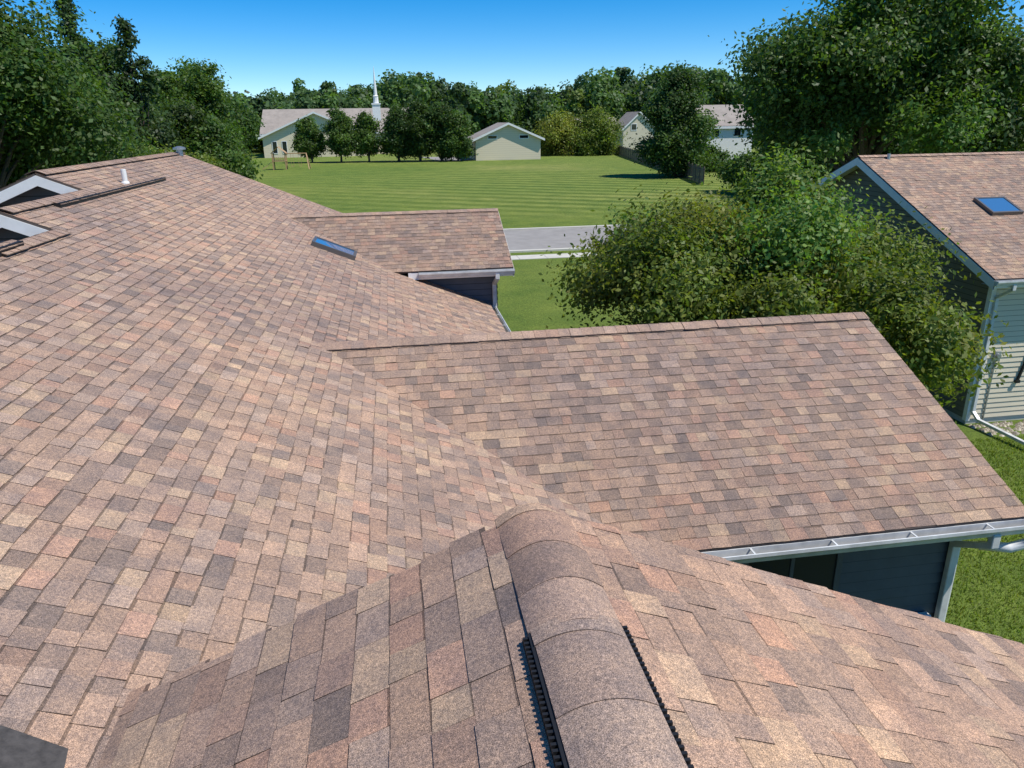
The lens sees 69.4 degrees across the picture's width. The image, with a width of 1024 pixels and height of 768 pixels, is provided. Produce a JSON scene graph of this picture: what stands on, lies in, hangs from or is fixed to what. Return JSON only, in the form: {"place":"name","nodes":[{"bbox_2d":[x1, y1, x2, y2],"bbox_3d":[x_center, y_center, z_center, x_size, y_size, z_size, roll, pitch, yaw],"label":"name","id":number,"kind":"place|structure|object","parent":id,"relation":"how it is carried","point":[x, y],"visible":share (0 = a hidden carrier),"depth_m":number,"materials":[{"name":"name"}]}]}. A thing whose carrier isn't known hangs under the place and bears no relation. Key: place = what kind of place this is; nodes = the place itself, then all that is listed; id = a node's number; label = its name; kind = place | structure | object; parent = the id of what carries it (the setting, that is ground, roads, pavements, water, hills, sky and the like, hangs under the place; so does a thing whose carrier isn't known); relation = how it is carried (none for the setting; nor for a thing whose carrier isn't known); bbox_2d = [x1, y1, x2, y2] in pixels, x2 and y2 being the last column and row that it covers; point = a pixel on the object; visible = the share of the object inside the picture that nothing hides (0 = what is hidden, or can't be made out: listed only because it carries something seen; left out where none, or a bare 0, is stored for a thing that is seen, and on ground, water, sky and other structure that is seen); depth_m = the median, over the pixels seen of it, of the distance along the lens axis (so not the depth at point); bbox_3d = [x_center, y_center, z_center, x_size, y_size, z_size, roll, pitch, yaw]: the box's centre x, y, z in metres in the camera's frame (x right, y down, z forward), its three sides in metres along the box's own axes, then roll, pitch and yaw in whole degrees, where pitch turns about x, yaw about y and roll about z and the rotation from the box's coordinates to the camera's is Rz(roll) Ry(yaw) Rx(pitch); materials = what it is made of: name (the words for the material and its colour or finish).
{"place":"outdoors","nodes":[
{"label":"outdoors","id":0,"kind":"place"},
{"bbox_2d":[258,66,405,157],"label":"church","id":1,"kind":"structure","parent":0,"point":[276,130],"depth_m":170.66,"materials":[{"name":"beige"}]},
{"bbox_2d":[272,142,277,152],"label":"window","id":2,"kind":"structure","parent":1,"relation":"in","point":[274,144],"depth_m":163.71,"materials":[{"name":"black glass"}]},
{"bbox_2d":[282,142,286,152],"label":"window","id":3,"kind":"structure","parent":1,"relation":"in","point":[284,145],"depth_m":164.03,"materials":[{"name":"black glass"}]},
{"bbox_2d":[423,157,470,159],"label":"driveway","id":4,"kind":"structure","parent":0,"point":[435,158],"depth_m":149.41,"materials":[{"name":"concrete"}]},
{"bbox_2d":[469,125,540,160],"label":"walls","id":5,"kind":"structure","parent":0,"point":[507,144],"depth_m":139.72,"materials":[{"name":"beige"}]},
{"bbox_2d":[467,123,505,139],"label":"roof","id":6,"kind":"structure","parent":5,"relation":"on","point":[485,130],"depth_m":143.70,"materials":[{"name":"grey"}]},
{"bbox_2d":[468,122,544,141],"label":"trim","id":7,"kind":"structure","parent":6,"relation":"attached to","point":[504,125],"depth_m":137.75,"materials":[{"name":"white paint"}]},
{"bbox_2d":[0,0,1023,97],"label":"sky","id":8,"kind":"structure","parent":0,"point":[261,45],"materials":[{"name":"blue"}]},
{"bbox_2d":[511,252,596,259],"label":"pavement","id":9,"kind":"structure","parent":0,"point":[538,256],"depth_m":40.18,"materials":[{"name":"concrete"}]},
{"bbox_2d":[503,224,626,252],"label":"road","id":10,"kind":"structure","parent":0,"point":[536,239],"depth_m":46.67,"materials":[{"name":"grey asphalt"}]},
{"bbox_2d":[244,144,1023,643],"bbox_3d":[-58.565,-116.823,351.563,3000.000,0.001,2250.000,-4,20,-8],"label":"grass ground","id":11,"kind":"structure","parent":0,"point":[556,190],"depth_m":71.05,"materials":[{"name":"green plant"}]},
{"bbox_2d":[0,8,103,170],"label":"deciduous tree","id":12,"kind":"object","parent":11,"relation":"on","point":[67,54],"depth_m":40.83,"materials":[{"name":"green plant"}]},
{"bbox_2d":[0,0,161,187],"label":"deciduous tree","id":13,"kind":"object","parent":11,"relation":"on","point":[39,90],"visible":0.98,"depth_m":32.80,"materials":[{"name":"green plant"}]},
{"bbox_2d":[0,81,166,185],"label":"deciduous tree","id":14,"kind":"object","parent":11,"relation":"on","point":[17,172],"visible":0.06,"depth_m":36.66,"materials":[{"name":"green plant"}]},
{"bbox_2d":[46,0,140,139],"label":"spruce tree","id":15,"kind":"object","parent":11,"relation":"on","point":[65,10],"visible":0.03,"depth_m":48.15,"materials":[{"name":"green plant"}]},
{"bbox_2d":[53,115,162,167],"bbox_3d":[-21.551,-10.314,39.639,7.647,7.699,9.009,-4,20,-8],"label":"deciduous tree","id":16,"kind":"object","parent":11,"relation":"on","point":[134,149],"visible":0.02,"depth_m":39.42,"materials":[{"name":"green plant"}]},
{"bbox_2d":[59,22,167,125],"bbox_3d":[-31.654,-19.776,57.099,10.501,14.106,9.986,-4,20,-8],"label":"deciduous tree","id":17,"kind":"object","parent":11,"relation":"on","point":[108,47],"visible":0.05,"depth_m":54.29,"materials":[{"name":"green plant"}]},
{"bbox_2d":[105,14,200,155],"bbox_3d":[-26.948,-18.675,53.291,8.878,14.445,9.785,16,26,39],"label":"spruce tree","id":18,"kind":"object","parent":11,"relation":"on","point":[124,50],"visible":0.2,"depth_m":52.09,"materials":[{"name":"green plant"}]},
{"bbox_2d":[134,136,227,166],"bbox_3d":[-21.510,-11.963,45.893,7.340,6.608,6.824,9,22,27],"label":"deciduous tree","id":19,"kind":"object","parent":11,"relation":"on","point":[151,148],"visible":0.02,"depth_m":45.10,"materials":[{"name":"green plant"}]},
{"bbox_2d":[149,89,230,168],"bbox_3d":[-28.768,-20.419,64.873,8.682,10.022,10.176,-16,25,-36],"label":"deciduous tree","id":20,"kind":"object","parent":11,"relation":"on","point":[186,114],"visible":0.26,"depth_m":62.24,"materials":[{"name":"green plant"}]},
{"bbox_2d":[137,56,249,148],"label":"deciduous tree","id":21,"kind":"object","parent":11,"relation":"on","point":[194,81],"visible":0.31,"depth_m":73.81,"materials":[{"name":"green plant"}]},
{"bbox_2d":[177,105,264,180],"bbox_3d":[-25.399,-19.657,64.544,8.786,8.710,7.802,3,20,12],"label":"deciduous tree","id":22,"kind":"object","parent":11,"relation":"on","point":[216,141],"visible":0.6,"depth_m":62.35,"materials":[{"name":"green plant"}]},
{"bbox_2d":[192,153,255,176],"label":"deciduous tree","id":23,"kind":"object","parent":11,"relation":"on","point":[207,160],"visible":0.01,"depth_m":44.85,"materials":[{"name":"green plant"}]},
{"bbox_2d":[217,88,250,153],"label":"deciduous tree","id":24,"kind":"object","parent":11,"relation":"on","point":[232,121],"depth_m":90.19,"materials":[{"name":"green plant"}]},
{"bbox_2d":[220,84,254,148],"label":"deciduous tree","id":25,"kind":"object","parent":11,"relation":"on","point":[231,118],"depth_m":108.04,"materials":[{"name":"green plant"}]},
{"bbox_2d":[225,93,264,145],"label":"deciduous tree","id":26,"kind":"object","parent":11,"relation":"on","point":[251,121],"visible":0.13,"depth_m":125.08,"materials":[{"name":"green plant"}]},
{"bbox_2d":[263,147,310,169],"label":"swing set","id":27,"kind":"object","parent":11,"relation":"on","point":[280,160],"visible":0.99,"depth_m":120.99,"materials":[{"name":"brown wood"}]},
{"bbox_2d":[289,115,326,162],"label":"park tree","id":28,"kind":"object","parent":11,"relation":"on","point":[308,138],"visible":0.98,"depth_m":138.95,"materials":[{"name":"green plant"}]},
{"bbox_2d":[318,106,358,162],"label":"park tree","id":29,"kind":"object","parent":11,"relation":"on","point":[338,131],"visible":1,"depth_m":137.52,"materials":[{"name":"green plant"}]},
{"bbox_2d":[350,110,380,161],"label":"park tree","id":30,"kind":"object","parent":11,"relation":"on","point":[364,132],"visible":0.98,"depth_m":138.22,"materials":[{"name":"green plant"}]},
{"bbox_2d":[374,101,414,161],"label":"park tree","id":31,"kind":"object","parent":11,"relation":"on","point":[392,139],"visible":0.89,"depth_m":136.79,"materials":[{"name":"green plant"}]},
{"bbox_2d":[397,98,441,161],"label":"park tree","id":32,"kind":"object","parent":11,"relation":"on","point":[413,115],"visible":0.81,"depth_m":136.40,"materials":[{"name":"green plant"}]},
{"bbox_2d":[413,101,459,160],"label":"park tree","id":33,"kind":"object","parent":11,"relation":"on","point":[439,111],"visible":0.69,"depth_m":135.97,"materials":[{"name":"green plant"}]},
{"bbox_2d":[140,62,766,151],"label":"distant tree line","id":34,"kind":"object","parent":11,"relation":"on","point":[614,95],"visible":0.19,"depth_m":196.97,"materials":[{"name":"green plant"}]},
{"bbox_2d":[437,110,478,160],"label":"park tree","id":35,"kind":"object","parent":11,"relation":"on","point":[460,141],"visible":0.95,"depth_m":136.02,"materials":[{"name":"green plant"}]},
{"bbox_2d":[0,146,1023,767],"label":"townhouse","id":36,"kind":"structure","parent":11,"relation":"on","point":[288,480],"depth_m":5.24,"materials":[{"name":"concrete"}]},
{"bbox_2d":[742,553,843,591],"bbox_3d":[2.789,2.209,7.488,1.070,1.370,0.030,-4,20,-8],"label":"wing window","id":37,"kind":"structure","parent":36,"relation":"in","point":[821,570],"depth_m":7.39,"materials":[{"name":"black glass"}]},
{"bbox_2d":[533,109,580,155],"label":"willow tree","id":38,"kind":"object","parent":11,"relation":"on","point":[555,130],"visible":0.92,"depth_m":152.30,"materials":[{"name":"green plant"}]},
{"bbox_2d":[562,103,628,155],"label":"willow tree","id":39,"kind":"object","parent":11,"relation":"on","point":[599,133],"visible":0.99,"depth_m":150.93,"materials":[{"name":"green plant"}]},
{"bbox_2d":[615,145,704,184],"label":"wooden fence","id":40,"kind":"object","parent":11,"relation":"on","point":[629,154],"visible":0.44,"depth_m":90.56,"materials":[{"name":"brown wood"}]},
{"bbox_2d":[627,60,723,177],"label":"deciduous tree","id":41,"kind":"object","parent":11,"relation":"on","point":[679,123],"visible":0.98,"depth_m":89.81,"materials":[{"name":"green plant"}]},
{"bbox_2d":[696,142,733,172],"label":"deciduous tree","id":42,"kind":"object","parent":11,"relation":"on","point":[718,151],"visible":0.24,"depth_m":100.55,"materials":[{"name":"green plant"}]},
{"bbox_2d":[711,147,781,190],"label":"deciduous tree","id":43,"kind":"object","parent":11,"relation":"on","point":[727,171],"visible":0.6,"depth_m":70.78,"materials":[{"name":"green plant"}]},
{"bbox_2d":[748,130,767,153],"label":"deciduous tree","id":44,"kind":"object","parent":11,"relation":"on","point":[757,140],"visible":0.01,"depth_m":101.33,"materials":[{"name":"green plant"}]},
{"bbox_2d":[538,135,1011,423],"bbox_3d":[5.376,-2.045,16.573,9.452,6.805,9.281,5,21,17],"label":"ornamental tree","id":45,"kind":"object","parent":11,"relation":"on","point":[777,245],"visible":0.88,"depth_m":14.13,"materials":[{"name":"green plant"}]},
{"bbox_2d":[755,146,815,181],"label":"deciduous tree","id":46,"kind":"object","parent":11,"relation":"on","point":[776,152],"depth_m":76.06,"materials":[{"name":"green plant"}]},
{"bbox_2d":[752,123,912,185],"bbox_3d":[29.270,-20.850,63.797,14.636,9.850,16.628,-4,20,-8],"label":"maple tree","id":47,"kind":"object","parent":11,"relation":"on","point":[839,164],"visible":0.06,"depth_m":59.67,"materials":[{"name":"green plant"}]},
{"bbox_2d":[704,0,1023,175],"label":"maple tree","id":48,"kind":"object","parent":11,"relation":"on","point":[860,72],"visible":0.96,"depth_m":38.21,"materials":[{"name":"green plant"}]},
{"bbox_2d":[815,151,1023,444],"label":"townhouse","id":49,"kind":"structure","parent":11,"relation":"on","point":[974,202],"depth_m":18.00,"materials":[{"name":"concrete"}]},
{"bbox_2d":[903,96,1023,153],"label":"maple tree","id":50,"kind":"object","parent":11,"relation":"on","point":[910,150],"depth_m":53.05,"materials":[{"name":"green plant"}]},
{"bbox_2d":[618,114,653,148],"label":"walls","id":51,"kind":"structure","parent":0,"point":[641,130],"depth_m":179.07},
{"bbox_2d":[617,112,638,128],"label":"roof","id":52,"kind":"structure","parent":51,"relation":"on","point":[627,118],"depth_m":181.81,"materials":[{"name":"grey"}]},
{"bbox_2d":[621,112,648,130],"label":"trim","id":53,"kind":"structure","parent":52,"relation":"attached to","point":[631,120],"depth_m":177.57,"materials":[{"name":"white paint"}]},
{"bbox_2d":[704,128,752,158],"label":"walls","id":54,"kind":"structure","parent":0,"point":[728,138],"depth_m":110.84,"materials":[{"name":"white paint"}]},
{"bbox_2d":[696,104,753,125],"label":"roof","id":55,"kind":"structure","parent":54,"relation":"on","point":[720,110],"depth_m":111.84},
{"bbox_2d":[711,126,753,128],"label":"trim","id":56,"kind":"structure","parent":55,"relation":"attached to","point":[727,127],"depth_m":109.63,"materials":[{"name":"white paint"}]},
{"bbox_2d":[734,129,740,135],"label":"window","id":57,"kind":"structure","parent":54,"relation":"in","point":[737,132],"depth_m":110.45,"materials":[{"name":"black glass"}]},
{"bbox_2d":[945,435,1023,642],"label":"lawn grass","id":58,"kind":"structure","parent":0,"point":[1003,538],"depth_m":11.94,"materials":[{"name":"green plant"}]}
]}

